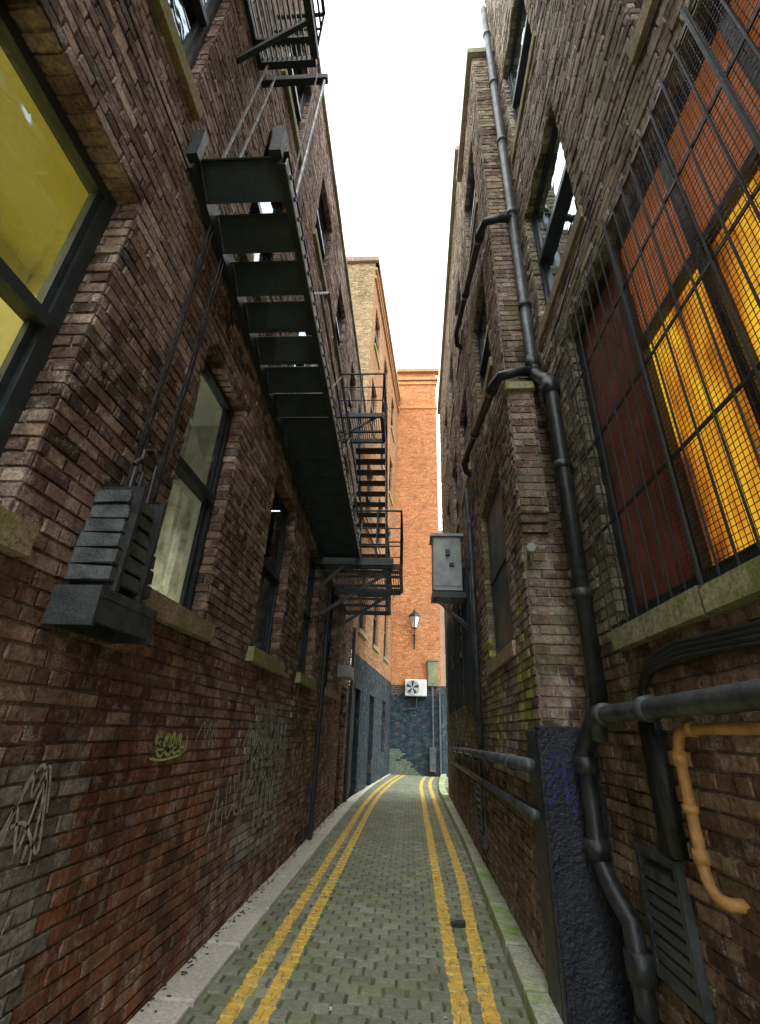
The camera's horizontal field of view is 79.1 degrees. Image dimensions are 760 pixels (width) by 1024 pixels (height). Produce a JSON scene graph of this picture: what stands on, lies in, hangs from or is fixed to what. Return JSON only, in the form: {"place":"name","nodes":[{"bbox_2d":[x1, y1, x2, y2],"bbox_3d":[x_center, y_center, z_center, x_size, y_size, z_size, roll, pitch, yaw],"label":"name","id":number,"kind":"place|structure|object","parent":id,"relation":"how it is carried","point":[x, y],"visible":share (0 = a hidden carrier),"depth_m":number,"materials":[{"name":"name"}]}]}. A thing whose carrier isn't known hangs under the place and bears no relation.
{"place":"outdoors","nodes":[
{"label":"outdoors","id":0,"kind":"place"},
{"bbox_2d":[127,774,390,1023],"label":"pavement","id":1,"kind":"structure","parent":0,"point":[188,991],"depth_m":3.66,"materials":[{"name":"grey concrete"}]},
{"bbox_2d":[181,775,529,1023],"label":"road","id":2,"kind":"structure","parent":0,"point":[385,935],"depth_m":3.89,"materials":[{"name":"stone"}]},
{"bbox_2d":[0,0,366,1023],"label":"brick warehouse","id":3,"kind":"structure","parent":2,"relation":"on","point":[128,890],"depth_m":2.90,"materials":[{"name":"brown brick"}]},
{"bbox_2d":[0,0,116,457],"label":"window frame","id":4,"kind":"structure","parent":3,"relation":"in","point":[43,316],"depth_m":2.19,"materials":[{"name":"black metal"}]},
{"bbox_2d":[183,0,221,69],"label":"window frame","id":5,"kind":"structure","parent":3,"relation":"in","point":[204,13],"depth_m":3.62,"materials":[{"name":"black wood"}]},
{"bbox_2d":[175,359,233,610],"bbox_3d":[-1.497,-0.259,3.620,0.100,2.025,0.880,0,-26,4],"label":"window frame","id":6,"kind":"structure","parent":3,"relation":"in","point":[206,494],"depth_m":3.86,"materials":[{"name":"black wood"}]},
{"bbox_2d":[250,143,282,260],"bbox_3d":[-1.340,-3.230,5.135,0.100,1.950,0.900,0,-26,4],"label":"window frame","id":7,"kind":"structure","parent":3,"relation":"in","point":[255,207],"depth_m":5.37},
{"bbox_2d":[251,489,287,653],"bbox_3d":[-1.383,0.671,5.560,0.100,2.025,1.070,0,-26,4],"label":"window frame","id":8,"kind":"structure","parent":3,"relation":"in","point":[273,574],"depth_m":5.90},
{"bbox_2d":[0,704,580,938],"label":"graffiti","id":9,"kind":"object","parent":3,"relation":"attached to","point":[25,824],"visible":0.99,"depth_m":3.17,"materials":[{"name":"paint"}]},
{"bbox_2d":[186,0,402,632],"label":"fire escape","id":10,"kind":"object","parent":3,"relation":"attached to","point":[309,431],"visible":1,"depth_m":4.65,"materials":[{"name":"paint"}]},
{"bbox_2d":[41,204,223,644],"bbox_3d":[-1.288,-0.908,2.933,0.240,3.330,0.508,0,-26,4],"label":"counterweight","id":11,"kind":"object","parent":10,"relation":"attached to","point":[104,593],"visible":0.97,"depth_m":2.31,"materials":[{"name":"black metal"}]},
{"bbox_2d":[287,33,305,129],"bbox_3d":[-1.230,-5.936,6.427,0.100,1.650,0.900,0,-26,4],"label":"window frame","id":12,"kind":"structure","parent":3,"relation":"in","point":[298,110],"depth_m":6.67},
{"bbox_2d":[290,47,302,106],"bbox_3d":[-1.240,-5.936,6.428,0.020,1.650,0.900,0,-26,4],"label":"window glass","id":13,"kind":"structure","parent":3,"relation":"in","point":[296,71],"depth_m":6.79,"materials":[{"name":"glass"}]},
{"bbox_2d":[298,300,311,392],"bbox_3d":[-1.221,-2.334,7.003,0.100,1.950,1.050,0,-26,4],"label":"window frame","id":14,"kind":"structure","parent":3,"relation":"in","point":[309,333],"depth_m":7.50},
{"bbox_2d":[299,558,312,671],"bbox_3d":[-1.271,1.594,7.482,0.020,2.025,1.000,0,-26,4],"label":"window glass","id":15,"kind":"structure","parent":3,"relation":"in","point":[310,566],"depth_m":7.77,"materials":[{"name":"black glass"}]},
{"bbox_2d":[300,555,314,673],"bbox_3d":[-1.261,1.594,7.482,0.100,2.025,1.000,0,-26,4],"label":"window frame","id":16,"kind":"structure","parent":3,"relation":"in","point":[307,614],"depth_m":7.75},
{"bbox_2d":[315,196,325,243],"bbox_3d":[-1.121,-5.040,8.295,0.020,1.650,1.050,0,-26,4],"label":"window glass","id":17,"kind":"structure","parent":3,"relation":"in","point":[320,210],"depth_m":8.58,"materials":[{"name":"glass"}]},
{"bbox_2d":[316,191,327,265],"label":"window frame","id":18,"kind":"structure","parent":3,"relation":"in","point":[322,246],"depth_m":8.55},
{"bbox_2d":[325,594,333,686],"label":"window frame","id":19,"kind":"structure","parent":3,"relation":"in","point":[329,640],"depth_m":9.85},
{"bbox_2d":[334,699,340,798],"bbox_3d":[-1.113,5.506,10.816,0.110,2.500,1.100,0,-26,4],"label":"door","id":20,"kind":"structure","parent":3,"relation":"in","point":[340,699],"depth_m":11.20,"materials":[{"name":"black paint"}]},
{"bbox_2d":[336,304,339,328],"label":"window glass","id":21,"kind":"structure","parent":3,"relation":"in","point":[338,312],"depth_m":10.62,"materials":[{"name":"glass"}]},
{"bbox_2d":[335,296,341,347],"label":"window frame","id":22,"kind":"structure","parent":3,"relation":"in","point":[338,331],"depth_m":10.55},
{"bbox_2d":[348,375,352,412],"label":"window frame","id":23,"kind":"structure","parent":3,"relation":"in","point":[350,398],"depth_m":12.69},
{"bbox_2d":[347,263,374,407],"bbox_3d":[-2.340,-6.905,17.906,4.000,8.100,0.001,0,-26,4],"label":"mortar","id":24,"kind":"object","parent":3,"relation":"attached to","point":[363,317],"visible":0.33,"depth_m":18.21,"materials":[{"name":"beige concrete"}]},
{"bbox_2d":[140,786,454,1011],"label":"litter","id":25,"kind":"object","parent":2,"relation":"on","point":[185,972],"visible":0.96,"depth_m":3.88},
{"bbox_2d":[342,277,393,801],"bbox_3d":[-0.023,0.206,19.366,0.220,19.500,9.050,-2,-26,8],"label":"mortar","id":26,"kind":"object","parent":2,"relation":"on","point":[368,696],"visible":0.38,"depth_m":15.35,"materials":[{"name":"grey concrete"}]},
{"bbox_2d":[346,256,400,400],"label":"cornice","id":27,"kind":"structure","parent":26,"relation":"on","point":[364,260],"depth_m":20.48,"materials":[{"name":"beige stone"}]},
{"bbox_2d":[361,267,399,588],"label":"brick bands","id":28,"kind":"object","parent":26,"relation":"attached to","point":[380,299],"visible":0.67,"depth_m":21.57,"materials":[{"name":"brown brick"}]},
{"bbox_2d":[342,264,397,802],"bbox_3d":[0.018,0.205,19.360,0.174,19.494,9.044,-2,-26,8],"label":"brickwork","id":29,"kind":"object","parent":2,"relation":"on","point":[371,653],"visible":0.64,"depth_m":17.44,"materials":[{"name":"orange brick"}]},
{"bbox_2d":[348,263,374,405],"bbox_3d":[-2.340,-6.909,17.898,3.994,8.094,0.019,0,-26,4],"label":"brickwork","id":30,"kind":"object","parent":29,"relation":"attached to","point":[363,281],"visible":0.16,"depth_m":18.47,"materials":[{"name":"beige brick"}]},
{"bbox_2d":[360,578,364,629],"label":"window frame","id":31,"kind":"object","parent":29,"relation":"in","point":[362,615],"visible":0.1,"depth_m":14.84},
{"bbox_2d":[358,569,363,627],"bbox_3d":[-0.647,2.739,14.620,0.020,2.100,1.200,-2,-26,8],"label":"window glass","id":32,"kind":"object","parent":31,"relation":"in","point":[359,624],"visible":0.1,"depth_m":14.69,"materials":[{"name":"black glass"}]},
{"bbox_2d":[343,689,382,796],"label":"doors","id":33,"kind":"structure","parent":29,"relation":"attached to","point":[351,747],"depth_m":13.28,"materials":[{"name":"black paint"}]},
{"bbox_2d":[358,627,367,640],"bbox_3d":[-0.604,3.751,14.123,0.230,0.152,1.384,-2,-26,8],"label":"window sill","id":34,"kind":"structure","parent":29,"relation":"attached to","point":[362,634],"depth_m":13.93,"materials":[{"name":"beige stone"}]},
{"bbox_2d":[361,468,370,517],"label":"window frame","id":35,"kind":"object","parent":29,"relation":"in","point":[368,499],"visible":0.24,"depth_m":16.66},
{"bbox_2d":[365,476,368,509],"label":"window glass","id":36,"kind":"object","parent":35,"relation":"in","point":[367,488],"visible":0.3,"depth_m":16.61,"materials":[{"name":"black glass"}]},
{"bbox_2d":[370,388,374,421],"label":"window frame","id":37,"kind":"object","parent":29,"relation":"in","point":[372,411],"visible":0.1,"depth_m":18.47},
{"bbox_2d":[370,391,373,418],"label":"window glass","id":38,"kind":"object","parent":37,"relation":"in","point":[372,397],"visible":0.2,"depth_m":18.33,"materials":[{"name":"grey glass"}]},
{"bbox_2d":[374,600,376,643],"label":"window frame","id":39,"kind":"object","parent":29,"relation":"in","point":[375,620],"visible":0.19,"depth_m":17.31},
{"bbox_2d":[372,597,375,643],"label":"window glass","id":40,"kind":"object","parent":39,"relation":"in","point":[373,626],"visible":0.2,"depth_m":17.18,"materials":[{"name":"grey glass"}]},
{"bbox_2d":[372,644,379,653],"bbox_3d":[-0.223,4.917,16.530,0.230,0.151,1.386,-2,-26,8],"label":"window sill","id":41,"kind":"structure","parent":29,"relation":"attached to","point":[376,649],"depth_m":16.42,"materials":[{"name":"beige stone"}]},
{"bbox_2d":[374,320,377,346],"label":"window frame","id":42,"kind":"object","parent":29,"relation":"in","point":[376,341],"visible":0.21,"depth_m":19.99,"materials":[{"name":"grey"}]},
{"bbox_2d":[374,321,376,342],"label":"window glass","id":43,"kind":"object","parent":42,"relation":"in","point":[375,331],"visible":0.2,"depth_m":19.83,"materials":[{"name":"grey glass"}]},
{"bbox_2d":[374,343,379,369],"bbox_3d":[-0.193,-6.394,18.969,0.230,0.157,1.381,-2,-26,8],"label":"window sill","id":44,"kind":"structure","parent":29,"relation":"attached to","point":[376,353],"depth_m":18.84,"materials":[{"name":"beige stone"}]},
{"bbox_2d":[384,616,385,655],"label":"window frame","id":45,"kind":"object","parent":29,"relation":"in","point":[385,636],"visible":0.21,"depth_m":19.90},
{"bbox_2d":[389,465,390,490],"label":"window frame","id":46,"kind":"object","parent":29,"relation":"in","point":[390,478],"visible":0.21,"depth_m":23.36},
{"bbox_2d":[388,491,392,505],"bbox_3d":[0.446,-0.641,22.254,0.230,0.156,1.386,-2,-26,8],"label":"window sill","id":47,"kind":"structure","parent":29,"relation":"attached to","point":[389,493],"depth_m":22.07,"materials":[{"name":"beige stone"}]},
{"bbox_2d":[390,425,394,442],"bbox_3d":[0.583,-4.021,23.866,0.230,0.151,1.381,-2,-26,8],"label":"window sill","id":48,"kind":"structure","parent":29,"relation":"attached to","point":[392,434],"depth_m":23.80,"materials":[{"name":"beige stone"}]},
{"bbox_2d":[289,787,466,1017],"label":"paper scraps","id":49,"kind":"object","parent":2,"relation":"on","point":[330,1008],"visible":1,"depth_m":3.17,"materials":[{"name":"white paper"}]},
{"bbox_2d":[389,373,442,776],"bbox_3d":[1.832,1.204,23.738,2.344,21.594,0.019,0,-26,4],"label":"brickwork","id":50,"kind":"object","parent":2,"relation":"on","point":[414,398],"visible":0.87,"depth_m":22.62,"materials":[{"name":"orange brick"}]},
{"bbox_2d":[409,609,420,648],"bbox_3d":[1.601,5.404,21.348,0.524,1.750,0.524,23,-32,-36],"label":"wall lantern","id":51,"kind":"object","parent":50,"relation":"attached to","point":[414,616],"depth_m":21.32,"materials":[{"name":"black glass"}]},
{"bbox_2d":[405,679,426,698],"bbox_3d":[1.581,7.810,20.317,0.944,0.762,0.498,0,-26,4],"label":"air conditioner","id":52,"kind":"object","parent":50,"relation":"attached to","point":[416,687],"visible":1,"depth_m":20.13,"materials":[{"name":"white metal"}]},
{"bbox_2d":[397,368,438,410],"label":"cornice","id":53,"kind":"structure","parent":50,"relation":"attached to","point":[432,380],"depth_m":28.04,"materials":[{"name":"stone"}]},
{"bbox_2d":[389,373,442,774],"bbox_3d":[1.833,1.208,23.746,2.350,21.600,0.001,0,-26,4],"label":"mortar","id":54,"kind":"object","parent":2,"relation":"on","point":[425,425],"visible":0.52,"depth_m":21.98,"materials":[{"name":"concrete"}]},
{"bbox_2d":[403,659,441,776],"bbox_3d":[1.796,8.768,19.865,1.655,4.620,0.420,0,-26,4],"label":"junction cabinet","id":55,"kind":"object","parent":2,"relation":"on","point":[432,673],"visible":0.94,"depth_m":19.98,"materials":[{"name":"green metal"}]},
{"bbox_2d":[439,530,445,685],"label":"distant building","id":56,"kind":"structure","parent":2,"relation":"on","point":[443,665],"depth_m":29.96,"materials":[{"name":"white brick"}]},
{"bbox_2d":[441,686,447,760],"bbox_3d":[5.347,10.727,22.424,4.998,3.550,6.247,0,-26,4],"label":"mortar","id":57,"kind":"object","parent":2,"relation":"on","point":[445,712],"visible":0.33,"depth_m":20.24,"materials":[{"name":"grey concrete"}]},
{"bbox_2d":[442,686,447,776],"bbox_3d":[5.354,10.724,22.419,0.018,3.544,7.994,-20,-33,38],"label":"brickwork","id":58,"kind":"object","parent":2,"relation":"on","point":[445,744],"visible":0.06,"depth_m":19.79,"materials":[{"name":"grey brick"}]},
{"bbox_2d":[435,376,441,685],"bbox_3d":[3.309,1.347,28.035,0.019,18.044,7.984,0,-26,4],"label":"brickwork","id":59,"kind":"object","parent":58,"relation":"on","point":[438,532],"visible":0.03,"depth_m":23.83,"materials":[{"name":"orange brick"}]},
{"bbox_2d":[450,920,465,927],"bbox_3d":[0.722,3.792,4.247,0.145,0.054,0.084,4,-26,-4],"label":"crushed can","id":60,"kind":"object","parent":2,"relation":"on","point":[459,923],"visible":1,"depth_m":4.21,"materials":[{"name":"grey metal"}]},
{"bbox_2d":[439,774,562,1023],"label":"kerb","id":61,"kind":"structure","parent":2,"relation":"on","point":[530,981],"depth_m":3.71,"materials":[{"name":"concrete"}]},
{"bbox_2d":[437,46,634,1023],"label":"brick warehouse","id":62,"kind":"structure","parent":2,"relation":"on","point":[534,698],"depth_m":4.43,"materials":[{"name":"brown brick"}]},
{"bbox_2d":[124,0,660,563],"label":"wall wires","id":63,"kind":"object","parent":62,"relation":"attached to","point":[586,220],"depth_m":2.99,"materials":[{"name":"black rubber"}]},
{"bbox_2d":[429,533,471,631],"bbox_3d":[1.224,1.130,7.721,0.738,1.721,1.024,0,-26,4],"label":"electrical cabinet","id":64,"kind":"object","parent":62,"relation":"attached to","point":[447,580],"visible":0.8,"depth_m":7.89,"materials":[{"name":"grey metal"}]},
{"bbox_2d":[452,370,453,402],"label":"window frame","id":65,"kind":"structure","parent":62,"relation":"in","point":[452,370],"depth_m":12.65,"materials":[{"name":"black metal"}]},
{"bbox_2d":[452,637,454,710],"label":"window frame","id":66,"kind":"structure","parent":62,"relation":"in","point":[452,637],"depth_m":12.07,"materials":[{"name":"black stone"}]},
{"bbox_2d":[455,469,458,518],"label":"window frame","id":67,"kind":"structure","parent":62,"relation":"in","point":[456,469],"depth_m":11.25,"materials":[{"name":"black stone"}]},
{"bbox_2d":[458,295,461,339],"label":"window frame","id":68,"kind":"structure","parent":62,"relation":"in","point":[460,295],"depth_m":10.47,"materials":[{"name":"black metal"}]},
{"bbox_2d":[458,608,463,706],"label":"window frame","id":69,"kind":"structure","parent":62,"relation":"in","point":[461,659],"depth_m":10.05,"materials":[{"name":"black metal"}]},
{"bbox_2d":[463,404,468,464],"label":"window frame","id":70,"kind":"structure","parent":62,"relation":"in","point":[464,424],"depth_m":9.38,"materials":[{"name":"black metal"}]},
{"bbox_2d":[465,415,469,462],"bbox_3d":[1.706,-1.332,8.678,0.020,1.800,1.250,0,-26,5],"label":"window glass","id":71,"kind":"structure","parent":62,"relation":"in","point":[466,422],"depth_m":9.29,"materials":[{"name":"black glass"}]},
{"bbox_2d":[469,586,474,695],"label":"window frame","id":72,"kind":"structure","parent":62,"relation":"in","point":[469,586],"depth_m":8.20,"materials":[{"name":"black metal"}]},
{"bbox_2d":[468,164,475,240],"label":"window frame","id":73,"kind":"structure","parent":62,"relation":"in","point":[469,210],"depth_m":8.33,"materials":[{"name":"black metal"}]},
{"bbox_2d":[470,179,474,219],"bbox_3d":[1.654,-5.210,7.876,0.020,1.800,1.250,0,-26,5],"label":"window glass","id":74,"kind":"structure","parent":62,"relation":"in","point":[473,190],"depth_m":8.39,"materials":[{"name":"glass"}]},
{"bbox_2d":[477,291,488,391],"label":"window frame","id":75,"kind":"structure","parent":62,"relation":"in","point":[483,356],"depth_m":6.91,"materials":[{"name":"black metal"}]},
{"bbox_2d":[480,302,489,375],"bbox_3d":[1.539,-2.369,6.520,0.020,1.800,1.250,0,-26,5],"label":"window glass","id":76,"kind":"structure","parent":62,"relation":"in","point":[483,328],"depth_m":6.88,"materials":[{"name":"black glass"}]},
{"bbox_2d":[449,488,539,848],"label":"service pipes","id":77,"kind":"object","parent":62,"relation":"attached to","point":[513,762],"visible":1,"depth_m":5.99,"materials":[{"name":"grey metal"}]},
{"bbox_2d":[487,483,505,654],"bbox_3d":[1.425,0.628,5.317,0.100,1.950,1.500,0,-26,5],"label":"window frame","id":78,"kind":"structure","parent":62,"relation":"in","point":[503,559],"depth_m":5.63,"materials":[{"name":"black metal"}]},
{"bbox_2d":[526,543,535,555],"bbox_3d":[1.227,0.306,3.742,0.070,0.107,0.245,-5,-26,15],"label":"security camera","id":79,"kind":"object","parent":62,"relation":"attached to","point":[530,548],"visible":1,"depth_m":3.64,"materials":[{"name":"grey plastic"}]},
{"bbox_2d":[454,6,664,1023],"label":"downpipe","id":80,"kind":"object","parent":62,"relation":"attached to","point":[643,977],"visible":0.97,"depth_m":3.24,"materials":[{"name":"black metal"}]},
{"bbox_2d":[485,0,759,1023],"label":"brick warehouse","id":81,"kind":"structure","parent":2,"relation":"on","point":[655,366],"depth_m":2.42,"materials":[{"name":"brown brick"}]},
{"bbox_2d":[507,0,530,124],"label":"window frame","id":82,"kind":"structure","parent":81,"relation":"in","point":[515,94],"depth_m":6.11,"materials":[{"name":"black metal"}]},
{"bbox_2d":[511,0,531,106],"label":"window glass","id":83,"kind":"structure","parent":81,"relation":"in","point":[522,18],"depth_m":6.13,"materials":[{"name":"glass"}]},
{"bbox_2d":[531,118,569,305],"bbox_3d":[1.721,-2.875,4.487,0.100,1.725,1.110,0,-26,4],"label":"window frame","id":84,"kind":"structure","parent":81,"relation":"in","point":[543,251],"depth_m":4.72,"materials":[{"name":"black wood"}]},
{"bbox_2d":[536,129,575,288],"bbox_3d":[1.730,-2.875,4.486,0.020,1.725,1.110,0,-26,4],"label":"window glass","id":85,"kind":"structure","parent":81,"relation":"in","point":[556,163],"depth_m":4.56,"materials":[{"name":"glass"}]},
{"bbox_2d":[636,0,643,8],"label":"window frame","id":86,"kind":"structure","parent":81,"relation":"in","point":[640,2],"depth_m":2.79,"materials":[{"name":"black metal"}]},
{"bbox_2d":[575,0,759,615],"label":"window frame","id":87,"kind":"structure","parent":81,"relation":"in","point":[601,284],"depth_m":2.33,"materials":[{"name":"black metal"}]},
{"bbox_2d":[589,678,759,741],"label":"horizontal service pipe","id":88,"kind":"object","parent":81,"relation":"attached to","point":[741,696],"visible":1,"depth_m":1.97,"materials":[{"name":"grey metal"}]},
{"bbox_2d":[637,620,759,860],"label":"wall cables","id":89,"kind":"object","parent":81,"relation":"attached to","point":[670,820],"depth_m":2.20,"materials":[{"name":"black rubber"}]},
{"bbox_2d":[670,720,759,913],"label":"gas pipe","id":90,"kind":"object","parent":81,"relation":"attached to","point":[691,811],"visible":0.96,"depth_m":1.93,"materials":[{"name":"metal"}]},
{"bbox_2d":[271,0,485,681],"label":"sky","id":91,"kind":"structure","parent":0,"point":[395,69],"materials":[{"name":"white"}]}
]}

